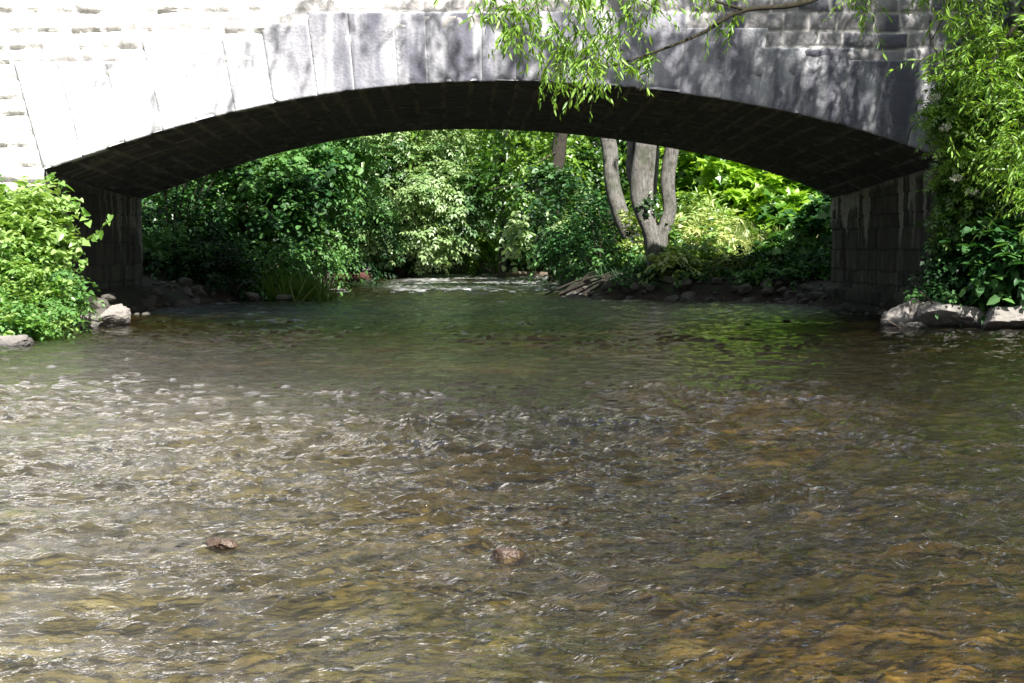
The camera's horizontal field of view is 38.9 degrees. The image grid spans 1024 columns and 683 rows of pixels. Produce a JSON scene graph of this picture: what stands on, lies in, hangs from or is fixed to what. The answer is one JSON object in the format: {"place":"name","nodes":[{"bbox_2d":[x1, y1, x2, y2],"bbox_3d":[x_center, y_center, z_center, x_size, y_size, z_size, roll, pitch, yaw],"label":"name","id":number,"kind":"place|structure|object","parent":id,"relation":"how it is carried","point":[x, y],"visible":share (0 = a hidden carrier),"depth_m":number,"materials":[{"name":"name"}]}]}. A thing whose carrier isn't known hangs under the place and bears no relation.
{"place":"outdoors","nodes":[
{"label":"outdoors","id":0,"kind":"place"},
{"bbox_2d":[0,207,1004,333],"bbox_3d":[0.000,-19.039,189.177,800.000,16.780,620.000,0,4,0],"label":"ground","id":1,"kind":"structure","parent":0,"point":[128,296],"depth_m":27.08,"materials":[{"name":"brown soil"}]},
{"bbox_2d":[0,229,92,341],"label":"nettle patch","id":2,"kind":"object","parent":1,"relation":"on","point":[22,276],"visible":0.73,"depth_m":16.27,"materials":[{"name":"green plant"}]},
{"bbox_2d":[0,257,106,344],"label":"bramble","id":3,"kind":"object","parent":1,"relation":"on","point":[83,296],"visible":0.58,"depth_m":16.13,"materials":[{"name":"green plant"}]},
{"bbox_2d":[0,172,112,290],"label":"bindweed","id":4,"kind":"object","parent":1,"relation":"on","point":[25,224],"visible":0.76,"depth_m":17.13,"materials":[{"name":"green plant"}]},
{"bbox_2d":[65,315,101,330],"bbox_3d":[-5.263,-0.203,17.660,0.493,0.251,0.358,-2,4,-25],"label":"boulder","id":5,"kind":"object","parent":1,"relation":"on","point":[94,323],"visible":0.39,"depth_m":17.57,"materials":[{"name":"grey stone"}]},
{"bbox_2d":[94,308,105,314],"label":"rubble stone","id":6,"kind":"object","parent":1,"relation":"on","point":[100,310],"visible":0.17,"depth_m":20.38,"materials":[{"name":"grey stone"}]},
{"bbox_2d":[93,298,109,308],"bbox_3d":[-5.883,-0.521,20.766,0.250,0.209,0.275,1,4,15],"label":"rubble stone","id":7,"kind":"object","parent":1,"relation":"on","point":[99,305],"visible":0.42,"depth_m":20.69,"materials":[{"name":"grey stone"}]},
{"bbox_2d":[101,293,115,302],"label":"rubble stone","id":8,"kind":"object","parent":1,"relation":"on","point":[110,297],"visible":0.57,"depth_m":21.03,"materials":[{"name":"grey stone"}]},
{"bbox_2d":[150,288,162,295],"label":"rubble stone","id":9,"kind":"object","parent":1,"relation":"on","point":[157,292],"visible":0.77,"depth_m":23.97,"materials":[{"name":"grey stone"}]},
{"bbox_2d":[171,300,187,306],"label":"rubble stone","id":10,"kind":"object","parent":1,"relation":"on","point":[175,302],"visible":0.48,"depth_m":24.02,"materials":[{"name":"grey stone"}]},
{"bbox_2d":[179,277,192,287],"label":"rubble stone","id":11,"kind":"object","parent":1,"relation":"on","point":[185,282],"visible":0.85,"depth_m":25.91,"materials":[{"name":"grey stone"}]},
{"bbox_2d":[181,287,192,297],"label":"rubble stone","id":12,"kind":"object","parent":1,"relation":"on","point":[187,291],"visible":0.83,"depth_m":25.63,"materials":[{"name":"grey stone"}]},
{"bbox_2d":[143,182,232,229],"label":"woodland tree","id":13,"kind":"object","parent":1,"relation":"on","point":[157,198],"depth_m":43.31,"materials":[{"name":"green plant"}]},
{"bbox_2d":[191,285,198,291],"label":"rubble stone","id":14,"kind":"object","parent":1,"relation":"on","point":[194,288],"visible":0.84,"depth_m":26.00,"materials":[{"name":"grey stone"}]},
{"bbox_2d":[191,298,199,304],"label":"rubble stone","id":15,"kind":"object","parent":1,"relation":"on","point":[195,301],"visible":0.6,"depth_m":25.44,"materials":[{"name":"grey stone"}]},
{"bbox_2d":[194,287,203,295],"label":"rubble stone","id":16,"kind":"object","parent":1,"relation":"on","point":[199,291],"visible":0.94,"depth_m":26.04,"materials":[{"name":"grey stone"}]},
{"bbox_2d":[141,161,283,303],"bbox_3d":[-5.223,-3.631,28.162,5.712,6.459,6.804,-1,4,-17],"label":"bush","id":17,"kind":"object","parent":1,"relation":"on","point":[213,250],"visible":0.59,"depth_m":27.55,"materials":[{"name":"green plant"}]},
{"bbox_2d":[141,154,332,245],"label":"woodland tree","id":18,"kind":"object","parent":1,"relation":"on","point":[260,199],"depth_m":45.17,"materials":[{"name":"green plant"}]},
{"bbox_2d":[176,141,363,271],"bbox_3d":[-5.170,-2.947,30.139,3.958,3.431,4.298,0,4,0],"label":"bush","id":19,"kind":"object","parent":1,"relation":"on","point":[287,183],"visible":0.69,"depth_m":29.33,"materials":[{"name":"green plant"}]},
{"bbox_2d":[230,171,370,296],"bbox_3d":[-4.319,-2.043,30.043,2.462,3.088,5.095,0,4,7],"label":"bush","id":20,"kind":"object","parent":1,"relation":"on","point":[299,260],"visible":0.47,"depth_m":29.66,"materials":[{"name":"green plant"}]},
{"bbox_2d":[245,254,358,313],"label":"grass tussock","id":21,"kind":"object","parent":1,"relation":"on","point":[311,291],"depth_m":27.46,"materials":[{"name":"green plant"}]},
{"bbox_2d":[276,136,415,293],"bbox_3d":[-4.040,-2.987,33.100,3.058,4.131,4.334,1,4,14],"label":"bush","id":22,"kind":"object","parent":1,"relation":"on","point":[370,205],"visible":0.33,"depth_m":33.27,"materials":[{"name":"green plant"}]},
{"bbox_2d":[302,225,431,279],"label":"bush","id":23,"kind":"object","parent":1,"relation":"on","point":[409,264],"visible":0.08,"depth_m":45.33,"materials":[{"name":"green plant"}]},
{"bbox_2d":[147,226,646,282],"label":"bank grass","id":24,"kind":"structure","parent":1,"relation":"on","point":[603,270],"depth_m":29.73,"materials":[{"name":"green plant"}]},
{"bbox_2d":[144,129,659,223],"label":"wood","id":25,"kind":"object","parent":1,"relation":"on","point":[509,165],"depth_m":63.36,"materials":[{"name":"green plant"}]},
{"bbox_2d":[308,129,503,277],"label":"ash tree","id":26,"kind":"object","parent":1,"relation":"on","point":[434,205],"visible":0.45,"depth_m":42.58,"materials":[{"name":"green plant"}]},
{"bbox_2d":[396,129,533,241],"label":"woodland tree","id":27,"kind":"object","parent":1,"relation":"on","point":[507,152],"depth_m":53.23,"materials":[{"name":"green plant"}]},
{"bbox_2d":[420,129,521,288],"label":"bush","id":28,"kind":"object","parent":1,"relation":"on","point":[490,245],"visible":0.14,"depth_m":45.55,"materials":[{"name":"green plant"}]},
{"bbox_2d":[411,223,548,268],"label":"bush","id":29,"kind":"object","parent":1,"relation":"on","point":[508,259],"visible":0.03,"depth_m":50.44,"materials":[{"name":"green plant"}]},
{"bbox_2d":[142,226,830,287],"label":"undergrowth","id":30,"kind":"object","parent":1,"relation":"on","point":[638,278],"visible":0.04,"depth_m":27.97,"materials":[{"name":"green plant"}]},
{"bbox_2d":[0,0,1023,312],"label":"stone bridge","id":31,"kind":"structure","parent":1,"relation":"on","point":[118,110],"depth_m":19.04,"materials":[{"name":"grey stone"}]},
{"bbox_2d":[927,0,1023,230],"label":"ivy","id":32,"kind":"object","parent":31,"relation":"attached to","point":[1010,6],"visible":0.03,"depth_m":18.86,"materials":[{"name":"green plant"}]},
{"bbox_2d":[358,129,678,280],"bbox_3d":[2.230,-5.961,30.200,12.405,9.961,10.400,0,4,0],"label":"forked tree","id":33,"kind":"object","parent":1,"relation":"on","point":[642,164],"visible":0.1,"depth_m":28.39,"materials":[{"name":"grey plant"}]},
{"bbox_2d":[446,129,593,287],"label":"tree","id":34,"kind":"object","parent":1,"relation":"on","point":[500,179],"visible":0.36,"depth_m":43.07,"materials":[{"name":"green plant"}]},
{"bbox_2d":[492,271,547,276],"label":"fallen log","id":35,"kind":"object","parent":1,"relation":"on","point":[519,273],"visible":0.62,"depth_m":44.88,"materials":[{"name":"brown wood"}]},
{"bbox_2d":[492,159,596,280],"bbox_3d":[0.866,-3.131,38.467,2.776,3.340,2.318,0,4,0],"label":"bush","id":36,"kind":"object","parent":1,"relation":"on","point":[514,245],"visible":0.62,"depth_m":38.19,"materials":[{"name":"green plant"}]},
{"bbox_2d":[489,132,603,277],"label":"tree","id":37,"kind":"object","parent":1,"relation":"on","point":[560,150],"visible":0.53,"depth_m":40.66,"materials":[{"name":"green plant"}]},
{"bbox_2d":[475,129,626,240],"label":"woodland tree","id":38,"kind":"object","parent":1,"relation":"on","point":[517,145],"visible":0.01,"depth_m":54.71,"materials":[{"name":"green plant"}]},
{"bbox_2d":[489,131,663,271],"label":"woodland tree","id":39,"kind":"object","parent":1,"relation":"on","point":[595,142],"visible":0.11,"depth_m":46.91,"materials":[{"name":"green plant"}]},
{"bbox_2d":[545,270,613,295],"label":"driftwood branch","id":40,"kind":"object","parent":1,"relation":"on","point":[584,277],"visible":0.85,"depth_m":29.29,"materials":[{"name":"brown wood"}]},
{"bbox_2d":[516,177,646,286],"bbox_3d":[1.674,-2.432,33.618,3.146,2.957,7.362,0,4,0],"label":"undergrowth bush","id":41,"kind":"object","parent":1,"relation":"on","point":[575,240],"visible":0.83,"depth_m":33.74,"materials":[{"name":"green plant"}]},
{"bbox_2d":[591,296,602,301],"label":"rubble stone","id":42,"kind":"object","parent":1,"relation":"on","point":[596,298],"visible":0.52,"depth_m":27.75,"materials":[{"name":"grey stone"}]},
{"bbox_2d":[560,269,638,295],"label":"driftwood branch","id":43,"kind":"object","parent":1,"relation":"on","point":[578,287],"visible":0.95,"depth_m":28.92,"materials":[{"name":"brown wood"}]},
{"bbox_2d":[602,284,612,289],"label":"rubble stone","id":44,"kind":"object","parent":1,"relation":"on","point":[605,286],"visible":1,"depth_m":28.14,"materials":[{"name":"grey stone"}]},
{"bbox_2d":[589,266,642,291],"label":"driftwood branch","id":45,"kind":"object","parent":1,"relation":"on","point":[591,290],"visible":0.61,"depth_m":29.09,"materials":[{"name":"brown wood"}]},
{"bbox_2d":[600,138,642,245],"bbox_3d":[2.144,-6.317,32.974,6.767,9.304,6.205,0,4,0],"label":"tree","id":46,"kind":"object","parent":1,"relation":"on","point":[615,197],"visible":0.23,"depth_m":32.69,"materials":[{"name":"grey plant"}]},
{"bbox_2d":[598,209,646,265],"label":"bush","id":47,"kind":"object","parent":1,"relation":"on","point":[625,221],"visible":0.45,"depth_m":31.35,"materials":[{"name":"green plant"}]},
{"bbox_2d":[622,283,638,293],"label":"rubble stone","id":48,"kind":"object","parent":1,"relation":"on","point":[628,290],"visible":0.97,"depth_m":27.84,"materials":[{"name":"grey stone"}]},
{"bbox_2d":[579,139,691,242],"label":"woodland tree","id":49,"kind":"object","parent":1,"relation":"on","point":[626,187],"visible":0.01,"depth_m":49.28,"materials":[{"name":"green plant"}]},
{"bbox_2d":[646,284,654,291],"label":"rubble stone","id":50,"kind":"object","parent":1,"relation":"on","point":[649,287],"visible":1,"depth_m":27.65,"materials":[{"name":"grey stone"}]},
{"bbox_2d":[620,146,704,232],"bbox_3d":[6.517,-5.647,38.966,7.638,7.705,6.687,0,4,0],"label":"tree","id":51,"kind":"object","parent":1,"relation":"on","point":[661,150],"visible":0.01,"depth_m":38.75,"materials":[{"name":"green plant"}]},
{"bbox_2d":[663,277,676,283],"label":"rubble stone","id":52,"kind":"object","parent":1,"relation":"on","point":[668,280],"visible":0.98,"depth_m":27.68,"materials":[{"name":"grey stone"}]},
{"bbox_2d":[664,295,679,302],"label":"rubble stone","id":53,"kind":"object","parent":1,"relation":"on","point":[674,297],"visible":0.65,"depth_m":27.29,"materials":[{"name":"grey stone"}]},
{"bbox_2d":[678,278,692,289],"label":"rubble stone","id":54,"kind":"object","parent":1,"relation":"on","point":[686,283],"visible":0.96,"depth_m":27.47,"materials":[{"name":"grey stone"}]},
{"bbox_2d":[680,296,693,303],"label":"rubble stone","id":55,"kind":"object","parent":1,"relation":"on","point":[685,298],"visible":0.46,"depth_m":26.94,"materials":[{"name":"grey stone"}]},
{"bbox_2d":[681,291,695,299],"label":"rubble stone","id":56,"kind":"object","parent":1,"relation":"on","point":[690,294],"visible":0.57,"depth_m":27.27,"materials":[{"name":"grey stone"}]},
{"bbox_2d":[637,217,751,287],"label":"bush","id":57,"kind":"object","parent":1,"relation":"on","point":[673,256],"visible":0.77,"depth_m":28.16,"materials":[{"name":"green plant"}]},
{"bbox_2d":[704,297,714,301],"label":"rubble stone","id":58,"kind":"object","parent":1,"relation":"on","point":[709,298],"visible":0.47,"depth_m":27.00,"materials":[{"name":"grey stone"}]},
{"bbox_2d":[711,277,721,283],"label":"rubble stone","id":59,"kind":"object","parent":1,"relation":"on","point":[715,280],"visible":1,"depth_m":27.37,"materials":[{"name":"grey stone"}]},
{"bbox_2d":[606,235,831,291],"bbox_3d":[4.393,-1.367,27.969,5.032,1.398,2.331,1,4,21],"label":"nettle patch","id":60,"kind":"object","parent":1,"relation":"on","point":[796,264],"visible":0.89,"depth_m":27.43,"materials":[{"name":"green plant"}]},
{"bbox_2d":[670,187,784,254],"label":"weeds","id":61,"kind":"object","parent":1,"relation":"on","point":[720,216],"visible":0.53,"depth_m":29.87,"materials":[{"name":"green plant"}]},
{"bbox_2d":[433,0,1023,243],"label":"willow tree","id":62,"kind":"object","parent":1,"relation":"on","point":[563,53],"visible":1,"depth_m":14.63,"materials":[{"name":"green plant"}]},
{"bbox_2d":[654,150,824,239],"bbox_3d":[5.684,-3.110,32.455,3.528,3.214,6.350,-1,4,-19],"label":"bush","id":63,"kind":"object","parent":1,"relation":"on","point":[754,192],"visible":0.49,"depth_m":31.59,"materials":[{"name":"green plant"}]},
{"bbox_2d":[738,283,752,294],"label":"rubble stone","id":64,"kind":"object","parent":1,"relation":"on","point":[745,288],"visible":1,"depth_m":26.83,"materials":[{"name":"grey stone"}]},
{"bbox_2d":[743,297,757,302],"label":"rubble stone","id":65,"kind":"object","parent":1,"relation":"on","point":[751,299],"visible":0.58,"depth_m":26.55,"materials":[{"name":"grey stone"}]},
{"bbox_2d":[760,279,770,287],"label":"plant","id":66,"kind":"object","parent":1,"relation":"on","point":[763,283],"visible":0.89,"depth_m":26.85,"materials":[{"name":"green plant"}]},
{"bbox_2d":[761,285,773,295],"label":"rubble stone","id":67,"kind":"object","parent":1,"relation":"on","point":[767,290],"visible":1,"depth_m":26.63,"materials":[{"name":"grey stone"}]},
{"bbox_2d":[775,281,782,286],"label":"rubble stone","id":68,"kind":"object","parent":1,"relation":"on","point":[779,283],"visible":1,"depth_m":26.80,"materials":[{"name":"grey stone"}]},
{"bbox_2d":[776,286,787,294],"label":"rubble stone","id":69,"kind":"object","parent":1,"relation":"on","point":[782,290],"visible":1,"depth_m":26.59,"materials":[{"name":"grey stone"}]},
{"bbox_2d":[783,291,791,298],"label":"rubble stone","id":70,"kind":"object","parent":1,"relation":"on","point":[785,295],"visible":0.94,"depth_m":26.48,"materials":[{"name":"grey stone"}]},
{"bbox_2d":[783,301,794,308],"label":"rubble stone","id":71,"kind":"object","parent":1,"relation":"on","point":[790,303],"visible":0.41,"depth_m":24.79,"materials":[{"name":"grey stone"}]},
{"bbox_2d":[748,194,832,269],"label":"bush","id":72,"kind":"object","parent":1,"relation":"on","point":[812,220],"visible":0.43,"depth_m":28.19,"materials":[{"name":"green plant"}]},
{"bbox_2d":[796,293,803,298],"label":"rubble stone","id":73,"kind":"object","parent":1,"relation":"on","point":[800,296],"visible":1,"depth_m":26.02,"materials":[{"name":"grey stone"}]},
{"bbox_2d":[799,299,808,304],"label":"rubble stone","id":74,"kind":"object","parent":1,"relation":"on","point":[803,301],"visible":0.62,"depth_m":25.51,"materials":[{"name":"grey stone"}]},
{"bbox_2d":[800,284,807,290],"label":"rubble stone","id":75,"kind":"object","parent":1,"relation":"on","point":[803,287],"visible":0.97,"depth_m":26.18,"materials":[{"name":"grey stone"}]},
{"bbox_2d":[807,286,814,290],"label":"rubble stone","id":76,"kind":"object","parent":1,"relation":"on","point":[810,288],"visible":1,"depth_m":25.97,"materials":[{"name":"grey stone"}]},
{"bbox_2d":[808,291,823,300],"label":"rubble stone","id":77,"kind":"object","parent":1,"relation":"on","point":[813,296],"visible":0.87,"depth_m":24.93,"materials":[{"name":"grey stone"}]},
{"bbox_2d":[877,309,888,314],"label":"rubble stone","id":78,"kind":"object","parent":1,"relation":"on","point":[881,312],"visible":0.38,"depth_m":20.84,"materials":[{"name":"grey stone"}]},
{"bbox_2d":[902,206,1019,332],"bbox_3d":[5.769,-0.897,18.393,1.982,1.886,1.423,-3,5,-37],"label":"bramble","id":79,"kind":"object","parent":1,"relation":"on","point":[946,290],"visible":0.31,"depth_m":18.19,"materials":[{"name":"green plant"}]},
{"bbox_2d":[909,12,1023,261],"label":"elder bush","id":80,"kind":"object","parent":1,"relation":"on","point":[954,124],"visible":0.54,"depth_m":18.04,"materials":[{"name":"green plant"}]},
{"bbox_2d":[0,283,1023,682],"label":"riverbed","id":81,"kind":"structure","parent":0,"point":[754,665],"depth_m":6.47,"materials":[{"name":"liquid"}]},
{"bbox_2d":[0,335,33,350],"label":"boulder","id":82,"kind":"object","parent":81,"relation":"on","point":[7,341],"visible":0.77,"depth_m":14.38,"materials":[{"name":"grey stone"}]},
{"bbox_2d":[98,304,130,328],"bbox_3d":[-5.044,-0.296,18.277,0.458,0.362,0.379,0,4,2],"label":"boulder","id":83,"kind":"object","parent":81,"relation":"on","point":[117,315],"visible":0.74,"depth_m":18.19,"materials":[{"name":"grey stone"}]},
{"bbox_2d":[205,537,238,552],"bbox_3d":[-0.912,0.641,4.572,0.109,0.046,0.079,1,4,21],"label":"stone","id":84,"kind":"object","parent":81,"relation":"on","point":[212,544],"visible":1,"depth_m":4.55,"materials":[{"name":"brown stone"}]},
{"bbox_2d":[489,548,529,566],"bbox_3d":[0.001,0.663,4.444,0.126,0.060,0.082,-1,4,-18],"label":"stone","id":85,"kind":"object","parent":81,"relation":"on","point":[510,556],"visible":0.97,"depth_m":4.42,"materials":[{"name":"brown stone"}]},
{"bbox_2d":[880,298,923,336],"bbox_3d":[4.912,-0.280,18.230,0.595,0.482,0.396,-19,15,-15],"label":"boulder","id":86,"kind":"object","parent":81,"relation":"on","point":[904,314],"visible":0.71,"depth_m":18.09,"materials":[{"name":"grey stone"}]},
{"bbox_2d":[906,322,926,331],"bbox_3d":[4.914,-0.178,17.616,0.248,0.129,0.204,0,4,0],"label":"stone","id":87,"kind":"object","parent":81,"relation":"on","point":[915,325],"visible":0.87,"depth_m":17.57,"materials":[{"name":"grey stone"}]},
{"bbox_2d":[917,301,987,331],"bbox_3d":[5.504,-0.300,17.973,0.948,0.387,0.640,3,3,-6],"label":"boulder","id":88,"kind":"object","parent":81,"relation":"on","point":[951,315],"visible":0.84,"depth_m":17.80,"materials":[{"name":"grey stone"}]},
{"bbox_2d":[919,291,933,304],"bbox_3d":[5.139,-0.489,17.839,0.300,0.276,0.057,-1,4,-22],"label":"dead stick","id":89,"kind":"object","parent":88,"relation":"on","point":[928,298],"visible":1,"depth_m":17.80,"materials":[{"name":"brown wood"}]},
{"bbox_2d":[938,208,1023,330],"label":"dogwood","id":90,"kind":"object","parent":81,"relation":"on","point":[994,260],"visible":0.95,"depth_m":17.63,"materials":[{"name":"green plant"}]},
{"bbox_2d":[981,305,1023,333],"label":"boulder","id":91,"kind":"object","parent":81,"relation":"on","point":[1001,318],"visible":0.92,"depth_m":17.32,"materials":[{"name":"grey stone"}]},
{"bbox_2d":[0,273,1023,682],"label":"river water","id":92,"kind":"structure","parent":0,"point":[662,423],"depth_m":7.13,"materials":[{"name":"brown liquid"}]},
{"bbox_2d":[157,602,168,612],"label":"stone","id":93,"kind":"object","parent":92,"relation":"on","point":[162,605],"visible":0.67,"depth_m":3.86,"materials":[{"name":"grey stone"}]},
{"bbox_2d":[246,292,258,301],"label":"stone","id":94,"kind":"object","parent":92,"relation":"on","point":[251,296],"visible":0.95,"depth_m":26.76,"materials":[{"name":"grey stone"}]},
{"bbox_2d":[275,295,294,300],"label":"stone","id":95,"kind":"object","parent":92,"relation":"on","point":[284,297],"visible":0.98,"depth_m":27.13,"materials":[{"name":"grey stone"}]},
{"bbox_2d":[332,272,372,281],"bbox_3d":[-4.358,-1.742,39.266,0.254,0.274,1.788,-3,5,-38],"label":"fallen log","id":96,"kind":"object","parent":92,"relation":"on","point":[362,275],"visible":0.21,"depth_m":38.74,"materials":[{"name":"red wood"}]},
{"bbox_2d":[535,284,569,294],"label":"driftwood branch","id":97,"kind":"object","parent":92,"relation":"on","point":[547,292],"visible":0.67,"depth_m":29.74,"materials":[{"name":"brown wood"}]},
{"bbox_2d":[880,319,904,330],"bbox_3d":[4.620,-0.198,17.614,0.330,0.149,0.032,3,5,37],"label":"dead stick","id":98,"kind":"object","parent":92,"relation":"on","point":[892,323],"visible":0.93,"depth_m":17.59,"materials":[{"name":"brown wood"}]},
{"bbox_2d":[642,217,830,278],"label":"bush","id":99,"kind":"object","parent":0,"point":[740,230],"depth_m":29.10,"materials":[{"name":"green plant"}]},
{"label":"rubble stone","id":100,"kind":"object","parent":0,"visible":0},
{"bbox_2d":[574,272,619,294],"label":"driftwood branch","id":101,"kind":"object","parent":100,"relation":"on","point":[593,284],"visible":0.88,"depth_m":29.02,"materials":[{"name":"brown wood"}]},
{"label":"rubble stone","id":102,"kind":"object","parent":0,"visible":0},
{"bbox_2d":[565,273,595,291],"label":"driftwood branch","id":103,"kind":"object","parent":102,"relation":"on","point":[579,282],"visible":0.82,"depth_m":29.65,"materials":[{"name":"brown plant"}]}
]}

